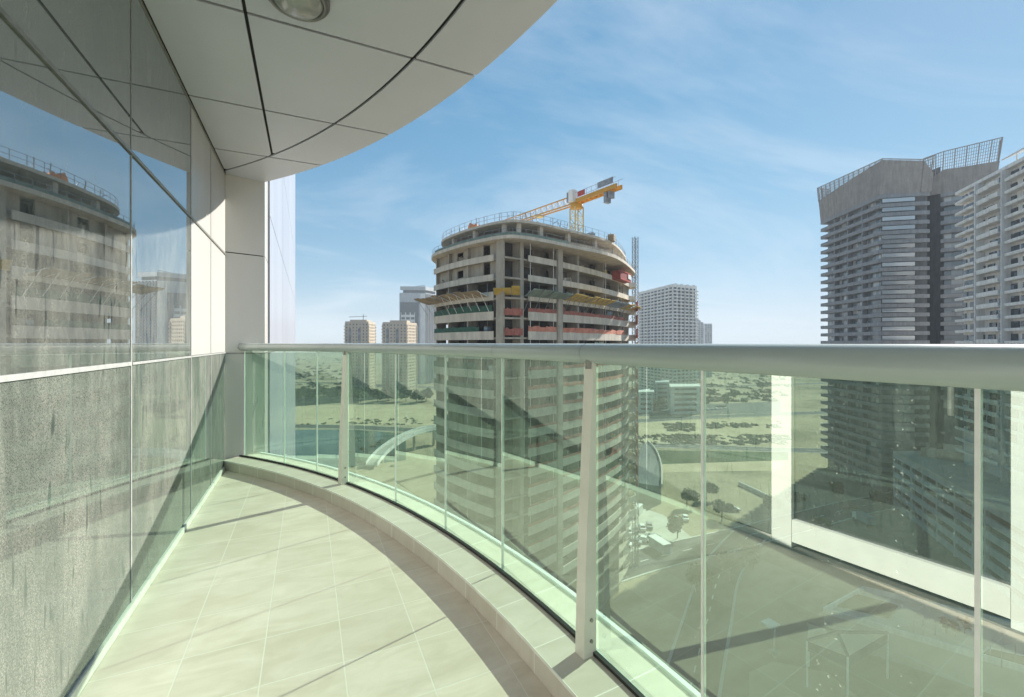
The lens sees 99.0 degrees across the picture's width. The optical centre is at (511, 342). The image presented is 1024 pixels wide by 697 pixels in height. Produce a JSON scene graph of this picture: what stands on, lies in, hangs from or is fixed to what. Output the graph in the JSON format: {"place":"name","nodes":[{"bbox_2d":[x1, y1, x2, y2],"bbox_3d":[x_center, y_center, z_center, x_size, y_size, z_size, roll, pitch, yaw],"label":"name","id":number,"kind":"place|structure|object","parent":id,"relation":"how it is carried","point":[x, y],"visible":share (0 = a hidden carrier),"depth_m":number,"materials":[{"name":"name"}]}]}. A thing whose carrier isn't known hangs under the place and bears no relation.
{"place":"outdoors","nodes":[
{"label":"outdoors","id":0,"kind":"place"},
{"bbox_2d":[295,430,405,467],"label":"canal","id":1,"kind":"structure","parent":0,"point":[328,446],"depth_m":237.80,"materials":[{"name":"liquid"}]},
{"bbox_2d":[381,320,417,396],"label":"apartment tower","id":2,"kind":"structure","parent":0,"point":[399,331],"depth_m":458.53,"materials":[{"name":"beige concrete"}]},
{"bbox_2d":[399,285,435,383],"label":"office tower","id":3,"kind":"structure","parent":0,"point":[411,310],"depth_m":601.27,"materials":[{"name":"concrete"}]},
{"bbox_2d":[295,411,827,431],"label":"road","id":4,"kind":"structure","parent":0,"point":[639,420],"depth_m":321.75,"materials":[{"name":"grey asphalt"}]},
{"bbox_2d":[295,411,812,431],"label":"road kerb","id":5,"kind":"structure","parent":4,"relation":"on","point":[639,422],"depth_m":312.93,"materials":[{"name":"concrete"}]},
{"bbox_2d":[295,382,827,387],"bbox_3d":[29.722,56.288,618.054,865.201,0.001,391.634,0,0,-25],"label":"road","id":6,"kind":"structure","parent":0,"point":[714,386],"depth_m":593.35,"materials":[{"name":"grey asphalt"}]},
{"bbox_2d":[295,351,1023,696],"bbox_3d":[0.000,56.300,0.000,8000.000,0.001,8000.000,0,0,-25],"label":"ground","id":7,"kind":"structure","parent":0,"point":[793,585],"depth_m":112.64,"materials":[{"name":"beige sand"}]},
{"bbox_2d":[266,174,294,457],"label":"residential tower","id":8,"kind":"structure","parent":7,"relation":"on","point":[281,260],"depth_m":7.51,"materials":[{"name":"white"}]},
{"bbox_2d":[224,174,267,459],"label":"end pier","id":9,"kind":"structure","parent":8,"relation":"attached to","point":[246,260],"depth_m":4.67,"materials":[{"name":"white paint"}]},
{"bbox_2d":[142,0,556,181],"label":"soffit","id":10,"kind":"structure","parent":9,"relation":"attached to","point":[273,92],"depth_m":2.77,"materials":[{"name":"white paint"}]},
{"bbox_2d":[268,0,329,21],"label":"ceiling light","id":11,"kind":"object","parent":10,"relation":"attached to","point":[309,10],"visible":1,"depth_m":2.19,"materials":[{"name":"grey metal"}]},
{"bbox_2d":[295,388,303,401],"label":"tree","id":12,"kind":"object","parent":7,"relation":"on","point":[299,394],"visible":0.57,"depth_m":411.51,"materials":[{"name":"green plant"}]},
{"bbox_2d":[296,385,306,398],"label":"tree","id":13,"kind":"object","parent":7,"relation":"on","point":[302,388],"visible":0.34,"depth_m":437.49,"materials":[{"name":"green plant"}]},
{"bbox_2d":[303,388,315,401],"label":"tree","id":14,"kind":"object","parent":7,"relation":"on","point":[308,393],"visible":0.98,"depth_m":416.45,"materials":[{"name":"green plant"}]},
{"bbox_2d":[314,385,326,394],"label":"tree","id":15,"kind":"object","parent":7,"relation":"on","point":[321,390],"visible":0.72,"depth_m":441.10,"materials":[{"name":"green plant"}]},
{"bbox_2d":[325,387,337,396],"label":"tree","id":16,"kind":"object","parent":7,"relation":"on","point":[332,392],"visible":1,"depth_m":424.34,"materials":[{"name":"green plant"}]},
{"bbox_2d":[336,386,340,398],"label":"tree","id":17,"kind":"object","parent":7,"relation":"on","point":[338,388],"visible":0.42,"depth_m":436.91,"materials":[{"name":"green plant"}]},
{"bbox_2d":[348,387,357,400],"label":"tree","id":18,"kind":"object","parent":7,"relation":"on","point":[351,392],"visible":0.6,"depth_m":424.35,"materials":[{"name":"green plant"}]},
{"bbox_2d":[344,320,375,395],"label":"apartment tower","id":19,"kind":"structure","parent":7,"relation":"on","point":[361,370],"depth_m":464.45,"materials":[{"name":"beige concrete"}]},
{"bbox_2d":[353,388,367,401],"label":"tree","id":20,"kind":"object","parent":7,"relation":"on","point":[362,393],"visible":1,"depth_m":413.46,"materials":[{"name":"green plant"}]},
{"bbox_2d":[365,386,373,399],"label":"tree","id":21,"kind":"object","parent":7,"relation":"on","point":[368,389],"visible":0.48,"depth_m":430.97,"materials":[{"name":"green plant"}]},
{"bbox_2d":[295,404,447,424],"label":"sand lot","id":22,"kind":"structure","parent":7,"relation":"on","point":[424,414],"depth_m":344.30,"materials":[{"name":"beige sand"}]},
{"bbox_2d":[371,388,384,401],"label":"tree","id":23,"kind":"object","parent":7,"relation":"on","point":[376,393],"visible":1,"depth_m":410.87,"materials":[{"name":"green plant"}]},
{"bbox_2d":[382,387,393,397],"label":"tree","id":24,"kind":"object","parent":7,"relation":"on","point":[387,391],"visible":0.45,"depth_m":423.61,"materials":[{"name":"green plant"}]},
{"bbox_2d":[388,389,401,398],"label":"tree","id":25,"kind":"object","parent":7,"relation":"on","point":[391,394],"visible":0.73,"depth_m":413.22,"materials":[{"name":"green plant"}]},
{"bbox_2d":[399,388,411,398],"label":"tree","id":26,"kind":"object","parent":7,"relation":"on","point":[405,393],"visible":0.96,"depth_m":416.47,"materials":[{"name":"green plant"}]},
{"bbox_2d":[366,424,447,466],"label":"curved ramp","id":27,"kind":"structure","parent":7,"relation":"on","point":[378,455],"depth_m":215.81,"materials":[{"name":"concrete"}]},
{"bbox_2d":[410,389,424,402],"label":"tree","id":28,"kind":"object","parent":7,"relation":"on","point":[416,394],"visible":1,"depth_m":405.77,"materials":[{"name":"green plant"}]},
{"bbox_2d":[420,388,433,401],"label":"tree","id":29,"kind":"object","parent":7,"relation":"on","point":[428,393],"visible":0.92,"depth_m":418.79,"materials":[{"name":"green plant"}]},
{"bbox_2d":[414,211,641,612],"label":"unfinished tower","id":30,"kind":"structure","parent":7,"relation":"on","point":[497,273],"depth_m":78.20,"materials":[{"name":"concrete"}]},
{"bbox_2d":[471,457,477,464],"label":"material stack","id":31,"kind":"object","parent":30,"relation":"on","point":[474,460],"visible":0.77,"depth_m":76.82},
{"bbox_2d":[476,404,483,408],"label":"material stack","id":32,"kind":"object","parent":30,"relation":"on","point":[481,406],"visible":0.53,"depth_m":74.95,"materials":[{"name":"grey"}]},
{"bbox_2d":[484,326,491,329],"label":"material stack","id":33,"kind":"object","parent":30,"relation":"on","point":[487,327],"visible":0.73,"depth_m":73.52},
{"bbox_2d":[488,364,495,375],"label":"material stack","id":34,"kind":"object","parent":30,"relation":"on","point":[491,367],"visible":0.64,"depth_m":73.15,"materials":[{"name":"white paint"}]},
{"bbox_2d":[505,176,621,244],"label":"tower crane","id":35,"kind":"object","parent":30,"relation":"on","point":[574,201],"visible":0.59,"depth_m":86.74,"materials":[{"name":"paint"}]},
{"bbox_2d":[608,233,615,241],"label":"material stack","id":36,"kind":"object","parent":30,"relation":"on","point":[611,237],"visible":0.95,"depth_m":85.90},
{"bbox_2d":[611,270,630,282],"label":"loading skip","id":37,"kind":"object","parent":30,"relation":"on","point":[621,276],"visible":1,"depth_m":93.90,"materials":[{"name":"red paint"}]},
{"bbox_2d":[295,352,791,467],"bbox_3d":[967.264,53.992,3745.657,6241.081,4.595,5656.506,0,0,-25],"label":"desert scrub","id":38,"kind":"object","parent":7,"relation":"on","point":[711,438],"visible":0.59,"depth_m":298.18,"materials":[{"name":"green plant"}]},
{"bbox_2d":[632,237,637,568],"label":"hoist mast","id":39,"kind":"object","parent":7,"relation":"on","point":[635,395],"visible":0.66,"depth_m":109.50,"materials":[{"name":"metal"}]},
{"bbox_2d":[636,440,662,503],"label":"pavilion","id":40,"kind":"structure","parent":7,"relation":"on","point":[650,477],"depth_m":165.97,"materials":[{"name":"grey glass"}]},
{"bbox_2d":[629,508,690,549],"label":"paved yard","id":41,"kind":"structure","parent":7,"relation":"on","point":[659,521],"depth_m":132.67,"materials":[{"name":"beige concrete"}]},
{"bbox_2d":[629,537,641,545],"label":"parked car","id":42,"kind":"object","parent":41,"relation":"on","point":[639,542],"visible":0.56,"depth_m":121.83,"materials":[{"name":"metal"}]},
{"bbox_2d":[630,503,642,516],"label":"site cabin","id":43,"kind":"object","parent":41,"relation":"on","point":[640,508],"visible":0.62,"depth_m":143.21,"materials":[{"name":"white metal"}]},
{"bbox_2d":[638,523,646,530],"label":"parked car","id":44,"kind":"object","parent":41,"relation":"on","point":[642,526],"visible":1,"depth_m":130.98,"materials":[{"name":"white paint"}]},
{"bbox_2d":[637,535,648,542],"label":"parked car","id":45,"kind":"object","parent":41,"relation":"on","point":[644,538],"visible":0.65,"depth_m":123.42,"materials":[{"name":"white paint"}]},
{"bbox_2d":[646,521,652,528],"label":"parked car","id":46,"kind":"object","parent":41,"relation":"on","point":[649,525],"visible":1,"depth_m":132.26,"materials":[{"name":"metal"}]},
{"bbox_2d":[666,514,683,537],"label":"tree","id":47,"kind":"object","parent":41,"relation":"on","point":[675,524],"visible":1,"depth_m":124.74,"materials":[{"name":"green plant"}]},
{"bbox_2d":[638,283,698,396],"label":"apartment block","id":48,"kind":"structure","parent":7,"relation":"on","point":[666,314],"depth_m":434.23,"materials":[{"name":"grey concrete"}]},
{"bbox_2d":[681,514,688,520],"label":"parked car","id":49,"kind":"object","parent":7,"relation":"on","point":[685,517],"visible":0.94,"depth_m":138.18,"materials":[{"name":"white paint"}]},
{"bbox_2d":[681,487,699,506],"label":"tree","id":50,"kind":"object","parent":7,"relation":"on","point":[689,494],"visible":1,"depth_m":148.60,"materials":[{"name":"green plant"}]},
{"bbox_2d":[685,562,715,592],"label":"tree","id":51,"kind":"object","parent":7,"relation":"on","point":[693,574],"visible":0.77,"depth_m":97.00,"materials":[{"name":"green plant"}]},
{"bbox_2d":[638,402,779,415],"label":"car park","id":52,"kind":"structure","parent":7,"relation":"on","point":[754,407],"depth_m":370.19,"materials":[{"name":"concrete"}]},
{"bbox_2d":[638,389,654,412],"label":"office building","id":53,"kind":"structure","parent":52,"relation":"on","point":[645,396],"depth_m":353.70,"materials":[{"name":"white concrete"}]},
{"bbox_2d":[651,400,659,409],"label":"tree","id":54,"kind":"object","parent":52,"relation":"on","point":[656,404],"visible":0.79,"depth_m":355.33,"materials":[{"name":"green plant"}]},
{"bbox_2d":[655,380,668,408],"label":"office building","id":55,"kind":"structure","parent":52,"relation":"on","point":[662,389],"depth_m":373.71,"materials":[{"name":"white concrete"}]},
{"bbox_2d":[700,396,709,403],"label":"tree","id":56,"kind":"object","parent":52,"relation":"on","point":[707,400],"visible":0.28,"depth_m":378.86,"materials":[{"name":"green plant"}]},
{"bbox_2d":[719,394,729,403],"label":"tree","id":57,"kind":"object","parent":52,"relation":"on","point":[725,398],"visible":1,"depth_m":392.00,"materials":[{"name":"green plant"}]},
{"bbox_2d":[700,481,719,498],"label":"tree","id":58,"kind":"object","parent":7,"relation":"on","point":[712,488],"visible":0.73,"depth_m":156.07,"materials":[{"name":"green plant"}]},
{"bbox_2d":[638,416,791,444],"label":"sand lot","id":59,"kind":"structure","parent":7,"relation":"on","point":[650,428],"depth_m":284.57,"materials":[{"name":"beige sand"}]},
{"bbox_2d":[712,499,734,520],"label":"tree","id":60,"kind":"object","parent":7,"relation":"on","point":[719,506],"visible":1,"depth_m":138.08,"materials":[{"name":"green plant"}]},
{"bbox_2d":[662,460,785,471],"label":"sand lot","id":61,"kind":"structure","parent":7,"relation":"on","point":[742,466],"depth_m":199.29,"materials":[{"name":"beige sand"}]},
{"bbox_2d":[729,389,739,398],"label":"tree","id":62,"kind":"object","parent":7,"relation":"on","point":[734,393],"visible":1,"depth_m":436.02,"materials":[{"name":"green plant"}]},
{"bbox_2d":[729,506,740,511],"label":"parked car","id":63,"kind":"object","parent":7,"relation":"on","point":[737,509],"visible":0.54,"depth_m":145.75,"materials":[{"name":"metal"}]},
{"bbox_2d":[738,481,768,496],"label":"road barrier","id":64,"kind":"object","parent":7,"relation":"on","point":[754,490],"visible":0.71,"depth_m":165.41,"materials":[{"name":"white paint"}]},
{"bbox_2d":[756,381,765,388],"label":"tree","id":65,"kind":"object","parent":7,"relation":"on","point":[760,384],"visible":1,"depth_m":524.40,"materials":[{"name":"green plant"}]},
{"bbox_2d":[763,494,783,514],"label":"tree","id":66,"kind":"object","parent":7,"relation":"on","point":[771,501],"visible":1,"depth_m":141.83,"materials":[{"name":"green plant"}]},
{"bbox_2d":[785,490,807,510],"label":"tree","id":67,"kind":"object","parent":7,"relation":"on","point":[792,496],"visible":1,"depth_m":146.49,"materials":[{"name":"green plant"}]},
{"bbox_2d":[809,515,832,537],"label":"tree","id":68,"kind":"object","parent":7,"relation":"on","point":[819,523],"visible":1,"depth_m":124.68,"materials":[{"name":"green plant"}]},
{"bbox_2d":[828,481,845,498],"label":"tree","id":69,"kind":"object","parent":7,"relation":"on","point":[837,487],"visible":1,"depth_m":156.20,"materials":[{"name":"green plant"}]},
{"bbox_2d":[852,511,875,526],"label":"box truck","id":70,"kind":"object","parent":7,"relation":"on","point":[867,519],"visible":1,"depth_m":134.52,"materials":[{"name":"white paint"}]},
{"bbox_2d":[868,490,894,510],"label":"tree","id":71,"kind":"object","parent":7,"relation":"on","point":[877,496],"visible":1,"depth_m":146.65,"materials":[{"name":"green plant"}]},
{"bbox_2d":[893,447,1023,609],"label":"parking podium","id":72,"kind":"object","parent":7,"relation":"on","point":[935,497],"visible":0.94,"depth_m":114.97,"materials":[{"name":"grey concrete"}]},
{"bbox_2d":[955,148,1023,486],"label":"white tower","id":73,"kind":"structure","parent":72,"relation":"on","point":[992,244],"depth_m":119.80,"materials":[{"name":"white concrete"}]},
{"bbox_2d":[962,271,1023,443],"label":"lower windows","id":74,"kind":"structure","parent":73,"relation":"in","point":[1014,324],"depth_m":121.99,"materials":[{"name":"grey glass"}]},
{"bbox_2d":[1011,258,1017,263],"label":"window","id":75,"kind":"structure","parent":73,"relation":"in","point":[1015,260],"depth_m":114.57,"materials":[{"name":"grey glass"}]},
{"bbox_2d":[1011,219,1019,225],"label":"window","id":76,"kind":"structure","parent":73,"relation":"in","point":[1015,222],"depth_m":114.23,"materials":[{"name":"grey glass"}]},
{"bbox_2d":[1011,232,1019,238],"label":"window","id":77,"kind":"structure","parent":73,"relation":"in","point":[1017,234],"depth_m":114.23,"materials":[{"name":"grey glass"}]},
{"bbox_2d":[1011,245,1019,250],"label":"window","id":78,"kind":"structure","parent":73,"relation":"in","point":[1016,247],"depth_m":114.23,"materials":[{"name":"grey glass"}]},
{"bbox_2d":[295,0,1023,343],"label":"sky","id":79,"kind":"structure","parent":0,"point":[721,123],"materials":[{"name":"blue"}]},
{"bbox_2d":[648,534,670,554],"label":"site cabin","id":80,"kind":"object","parent":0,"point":[661,545],"visible":1,"depth_m":117.71,"materials":[{"name":"white metal"}]},
{"bbox_2d":[669,384,700,413],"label":"office building","id":81,"kind":"structure","parent":0,"point":[684,398],"depth_m":346.64,"materials":[{"name":"white concrete"}]},
{"bbox_2d":[695,319,703,378],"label":"distant tower","id":82,"kind":"structure","parent":0,"point":[700,333],"depth_m":690.54,"materials":[{"name":"grey concrete"}]},
{"bbox_2d":[704,324,711,376],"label":"distant tower","id":83,"kind":"structure","parent":0,"point":[707,333],"depth_m":720.58,"materials":[{"name":"grey concrete"}]},
{"bbox_2d":[629,450,787,464],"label":"lawn","id":84,"kind":"structure","parent":0,"point":[673,457],"depth_m":216.84,"materials":[{"name":"green plant"}]},
{"bbox_2d":[669,531,763,696],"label":"road","id":85,"kind":"structure","parent":0,"point":[685,659],"depth_m":86.77,"materials":[{"name":"grey asphalt"}]},
{"bbox_2d":[666,530,766,696],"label":"road kerb","id":86,"kind":"structure","parent":85,"relation":"on","point":[729,630],"depth_m":87.21,"materials":[{"name":"concrete"}]},
{"bbox_2d":[690,537,747,685],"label":"road marking","id":87,"kind":"object","parent":85,"relation":"on","point":[706,623],"visible":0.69,"depth_m":87.85,"materials":[{"name":"white paint"}]},
{"bbox_2d":[636,444,827,452],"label":"road","id":88,"kind":"structure","parent":0,"point":[742,448],"depth_m":233.28,"materials":[{"name":"grey asphalt"}]},
{"bbox_2d":[633,443,820,452],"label":"road kerb","id":89,"kind":"structure","parent":88,"relation":"on","point":[738,446],"depth_m":233.24,"materials":[{"name":"concrete"}]},
{"bbox_2d":[622,492,900,579],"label":"road","id":90,"kind":"structure","parent":0,"point":[787,525],"depth_m":129.85,"materials":[{"name":"grey asphalt"}]},
{"bbox_2d":[621,492,897,582],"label":"road kerb","id":91,"kind":"structure","parent":90,"relation":"on","point":[622,581],"depth_m":127.54,"materials":[{"name":"concrete"}]},
{"bbox_2d":[640,502,880,561],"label":"road marking","id":92,"kind":"object","parent":90,"relation":"on","point":[750,534],"visible":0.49,"depth_m":122.41,"materials":[{"name":"white paint"}]},
{"bbox_2d":[760,618,781,657],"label":"mobile shade","id":93,"kind":"object","parent":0,"point":[773,651],"visible":1,"depth_m":79.24,"materials":[{"name":"white fabric"}]},
{"bbox_2d":[749,661,857,696],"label":"sand lot","id":94,"kind":"structure","parent":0,"point":[774,679],"depth_m":72.24,"materials":[{"name":"beige sand"}]},
{"bbox_2d":[806,621,888,696],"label":"fabric canopy","id":95,"kind":"object","parent":94,"relation":"on","point":[847,647],"visible":1,"depth_m":71.28,"materials":[{"name":"white fabric"}]},
{"bbox_2d":[817,137,1002,492],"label":"slate tower","id":96,"kind":"structure","parent":0,"point":[891,251],"depth_m":164.60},
{"bbox_2d":[823,586,1023,696],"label":"pool terrace","id":97,"kind":"structure","parent":0,"point":[949,655],"depth_m":76.93,"materials":[{"name":"stone"}]},
{"bbox_2d":[913,606,935,635],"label":"shade sail","id":98,"kind":"object","parent":97,"relation":"on","point":[923,613],"visible":0.96,"depth_m":77.31,"materials":[{"name":"fabric"}]},
{"bbox_2d":[938,616,950,633],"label":"tree","id":99,"kind":"object","parent":97,"relation":"on","point":[943,620],"visible":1,"depth_m":77.22,"materials":[{"name":"green plant"}]},
{"bbox_2d":[947,619,961,636],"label":"tree","id":100,"kind":"object","parent":97,"relation":"on","point":[954,625],"visible":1,"depth_m":76.23,"materials":[{"name":"green plant"}]},
{"bbox_2d":[957,616,971,632],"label":"tree","id":101,"kind":"object","parent":97,"relation":"on","point":[964,621],"visible":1,"depth_m":77.05,"materials":[{"name":"green plant"}]},
{"bbox_2d":[990,630,1015,667],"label":"shade sail","id":102,"kind":"object","parent":97,"relation":"on","point":[1002,638],"visible":0.91,"depth_m":71.00,"materials":[{"name":"fabric"}]},
{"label":"slab edge","id":103,"kind":"structure","parent":0,"visible":0},
{"bbox_2d":[78,471,552,696],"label":"balcony floor","id":104,"kind":"structure","parent":103,"relation":"on","point":[259,587],"depth_m":2.05,"materials":[{"name":"beige tile"}]},
{"bbox_2d":[0,0,225,696],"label":"curtain wall","id":105,"kind":"structure","parent":104,"relation":"on","point":[112,316],"depth_m":1.76,"materials":[{"name":"grey glass"}]},
{"bbox_2d":[224,452,700,696],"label":"kerb","id":106,"kind":"structure","parent":103,"relation":"on","point":[537,638],"depth_m":2.16,"materials":[{"name":"beige tile"}]},
{"bbox_2d":[238,343,1023,696],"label":"glass balustrade","id":107,"kind":"object","parent":106,"relation":"on","point":[978,369],"visible":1,"depth_m":1.27,"materials":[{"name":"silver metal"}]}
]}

